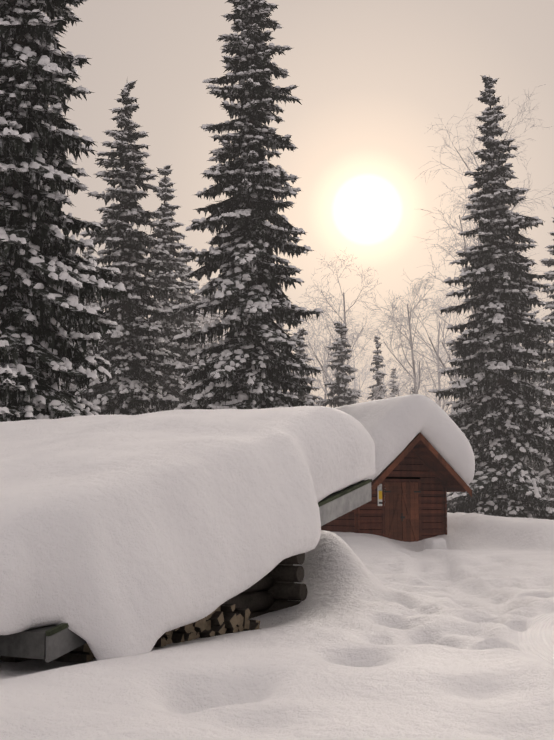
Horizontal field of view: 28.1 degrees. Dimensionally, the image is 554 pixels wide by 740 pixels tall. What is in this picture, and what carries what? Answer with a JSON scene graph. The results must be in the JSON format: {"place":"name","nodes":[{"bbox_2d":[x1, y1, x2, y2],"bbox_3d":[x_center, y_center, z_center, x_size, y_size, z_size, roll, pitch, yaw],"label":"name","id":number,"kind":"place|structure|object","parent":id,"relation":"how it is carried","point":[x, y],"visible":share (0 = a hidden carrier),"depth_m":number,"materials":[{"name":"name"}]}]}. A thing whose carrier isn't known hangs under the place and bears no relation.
{"place":"outdoors","nodes":[
{"label":"outdoors","id":0,"kind":"place"},
{"bbox_2d":[0,505,553,739],"bbox_3d":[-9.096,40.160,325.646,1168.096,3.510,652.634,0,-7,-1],"label":"snow ground","id":1,"kind":"structure","parent":0,"point":[373,637],"depth_m":7.75,"materials":[{"name":"white snow"}]},
{"bbox_2d":[0,0,126,421],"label":"spruce tree","id":2,"kind":"object","parent":1,"relation":"on","point":[42,264],"visible":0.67,"depth_m":21.86,"materials":[{"name":"green plant"}]},
{"bbox_2d":[61,250,103,412],"bbox_3d":[-6.429,1.311,37.864,4.294,11.152,4.252,-4,-8,27],"label":"spruce tree","id":3,"kind":"object","parent":1,"relation":"on","point":[86,302],"visible":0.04,"depth_m":38.17,"materials":[{"name":"green plant"}]},
{"bbox_2d":[82,247,104,332],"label":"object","id":4,"kind":"object","parent":1,"relation":"on","point":[85,253],"depth_m":50.73,"materials":[{"name":"green plant"}]},
{"bbox_2d":[74,80,181,414],"bbox_3d":[-4.810,-1.023,34.400,6.001,16.616,5.792,-4,-7,32],"label":"spruce tree","id":5,"kind":"object","parent":1,"relation":"on","point":[126,349],"visible":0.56,"depth_m":34.06,"materials":[{"name":"green plant"}]},
{"bbox_2d":[52,603,259,662],"bbox_3d":[-1.021,2.431,10.193,0.530,0.626,2.857,-4,-8,30],"label":"firewood stack","id":6,"kind":"object","parent":1,"relation":"on","point":[223,618],"visible":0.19,"depth_m":10.45,"materials":[{"name":"brown wood"}]},
{"bbox_2d":[143,165,201,412],"bbox_3d":[-4.350,-0.097,40.097,5.201,15.226,4.802,0,-7,-1],"label":"spruce tree","id":7,"kind":"object","parent":1,"relation":"on","point":[172,383],"visible":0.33,"depth_m":40.26,"materials":[{"name":"green plant"}]},
{"bbox_2d":[0,479,371,661],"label":"wood shelter","id":8,"kind":"structure","parent":1,"relation":"on","point":[276,588],"depth_m":12.19,"materials":[{"name":"wood"}]},
{"bbox_2d":[0,406,374,660],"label":"snowy roof","id":9,"kind":"structure","parent":8,"relation":"on","point":[124,535],"depth_m":9.70,"materials":[{"name":"white snow"}]},
{"bbox_2d":[173,246,205,399],"bbox_3d":[-3.873,1.704,45.731,4.865,14.088,5.039,5,-8,-34],"label":"spruce tree","id":10,"kind":"object","parent":1,"relation":"on","point":[183,327],"visible":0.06,"depth_m":46.46,"materials":[{"name":"green plant"}]},
{"bbox_2d":[182,320,203,393],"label":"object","id":11,"kind":"object","parent":1,"relation":"on","point":[195,328],"depth_m":52.37,"materials":[{"name":"green plant"}]},
{"bbox_2d":[193,286,211,392],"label":"spruce tree","id":12,"kind":"object","parent":1,"relation":"on","point":[206,320],"depth_m":57.56,"materials":[{"name":"green plant"}]},
{"bbox_2d":[192,299,224,357],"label":"birch tree","id":13,"kind":"object","parent":1,"relation":"on","point":[205,317],"visible":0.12,"depth_m":55.49,"materials":[{"name":"grey plant"}]},
{"bbox_2d":[205,278,226,346],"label":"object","id":14,"kind":"object","parent":1,"relation":"on","point":[214,338],"visible":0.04,"depth_m":60.37,"materials":[{"name":"green plant"}]},
{"bbox_2d":[170,0,323,409],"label":"spruce tree","id":15,"kind":"object","parent":1,"relation":"on","point":[250,361],"visible":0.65,"depth_m":31.09,"materials":[{"name":"green plant"}]},
{"bbox_2d":[275,319,291,391],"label":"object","id":16,"kind":"object","parent":1,"relation":"on","point":[286,330],"depth_m":64.67,"materials":[{"name":"green plant"}]},
{"bbox_2d":[280,328,322,405],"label":"spruce tree","id":17,"kind":"object","parent":1,"relation":"on","point":[303,355],"visible":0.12,"depth_m":47.15,"materials":[{"name":"green plant"}]},
{"bbox_2d":[295,315,368,406],"bbox_3d":[2.405,2.537,56.408,4.493,10.893,6.602,1,-7,-10],"label":"birch tree","id":18,"kind":"object","parent":1,"relation":"on","point":[325,396],"visible":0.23,"depth_m":55.72,"materials":[{"name":"grey plant"}]},
{"bbox_2d":[315,321,361,407],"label":"spruce tree","id":19,"kind":"object","parent":1,"relation":"on","point":[346,395],"visible":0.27,"depth_m":48.09,"materials":[{"name":"green plant"}]},
{"bbox_2d":[291,247,426,407],"bbox_3d":[3.296,0.723,50.447,7.065,13.268,6.551,1,-7,-6],"label":"birch tree","id":20,"kind":"object","parent":1,"relation":"on","point":[325,362],"visible":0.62,"depth_m":50.56,"materials":[{"name":"grey plant"}]},
{"bbox_2d":[327,329,408,402],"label":"birch tree","id":21,"kind":"object","parent":1,"relation":"on","point":[362,373],"visible":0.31,"depth_m":67.81,"materials":[{"name":"grey plant"}]},
{"bbox_2d":[367,336,387,399],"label":"spruce tree","id":22,"kind":"object","parent":1,"relation":"on","point":[377,360],"visible":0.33,"depth_m":55.26,"materials":[{"name":"green plant"}]},
{"bbox_2d":[353,355,408,400],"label":"birch tree","id":23,"kind":"object","parent":1,"relation":"on","point":[384,380],"visible":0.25,"depth_m":74.17,"materials":[{"name":"grey plant"}]},
{"bbox_2d":[387,367,398,397],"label":"spruce tree","id":24,"kind":"object","parent":1,"relation":"on","point":[393,390],"visible":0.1,"depth_m":58.26,"materials":[{"name":"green plant"}]},
{"bbox_2d":[321,432,471,541],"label":"shed","id":25,"kind":"structure","parent":1,"relation":"on","point":[415,480],"depth_m":27.72,"materials":[{"name":"brown wood"}]},
{"bbox_2d":[335,394,474,483],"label":"snowy roof","id":26,"kind":"structure","parent":25,"relation":"on","point":[393,426],"depth_m":27.07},
{"bbox_2d":[354,264,457,413],"bbox_3d":[6.620,1.385,47.786,6.932,11.438,4.717,3,-8,-25],"label":"birch tree","id":27,"kind":"object","parent":1,"relation":"on","point":[417,384],"visible":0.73,"depth_m":47.43,"materials":[{"name":"grey plant"}]},
{"bbox_2d":[361,284,470,413],"bbox_3d":[8.558,1.760,59.739,6.551,13.268,7.065,-5,-9,34],"label":"birch tree","id":28,"kind":"object","parent":1,"relation":"on","point":[443,360],"visible":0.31,"depth_m":60.21,"materials":[{"name":"grey plant"}]},
{"bbox_2d":[424,537,446,549],"bbox_3d":[3.835,4.324,26.831,0.523,0.517,0.473,0,-3,-30],"label":"snow chunk","id":29,"kind":"object","parent":1,"relation":"on","point":[435,543],"visible":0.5,"depth_m":26.67,"materials":[{"name":"white snow"}]},
{"bbox_2d":[446,355,476,512],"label":"spruce tree","id":30,"kind":"object","parent":1,"relation":"on","point":[450,504],"visible":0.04,"depth_m":43.87,"materials":[{"name":"green plant"}]},
{"bbox_2d":[374,84,553,399],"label":"birch tree","id":31,"kind":"object","parent":1,"relation":"on","point":[464,248],"visible":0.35,"depth_m":45.31,"materials":[{"name":"grey plant"}]},
{"bbox_2d":[428,75,553,519],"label":"spruce tree","id":32,"kind":"object","parent":1,"relation":"on","point":[506,436],"visible":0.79,"depth_m":36.94,"materials":[{"name":"green plant"}]},
{"bbox_2d":[438,239,552,404],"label":"birch tree","id":33,"kind":"object","parent":1,"relation":"on","point":[473,295],"visible":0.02,"depth_m":61.01,"materials":[{"name":"grey plant"}]},
{"bbox_2d":[521,310,552,467],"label":"spruce tree","id":34,"kind":"object","parent":1,"relation":"on","point":[535,382],"visible":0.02,"depth_m":52.20,"materials":[{"name":"green plant"}]},
{"bbox_2d":[531,206,553,507],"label":"spruce tree","id":35,"kind":"object","parent":1,"relation":"on","point":[544,475],"visible":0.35,"depth_m":44.05,"materials":[{"name":"green plant"}]},
{"bbox_2d":[42,0,553,493],"label":"sky","id":36,"kind":"structure","parent":0,"point":[370,76],"materials":[{"name":"beige"}]}
]}

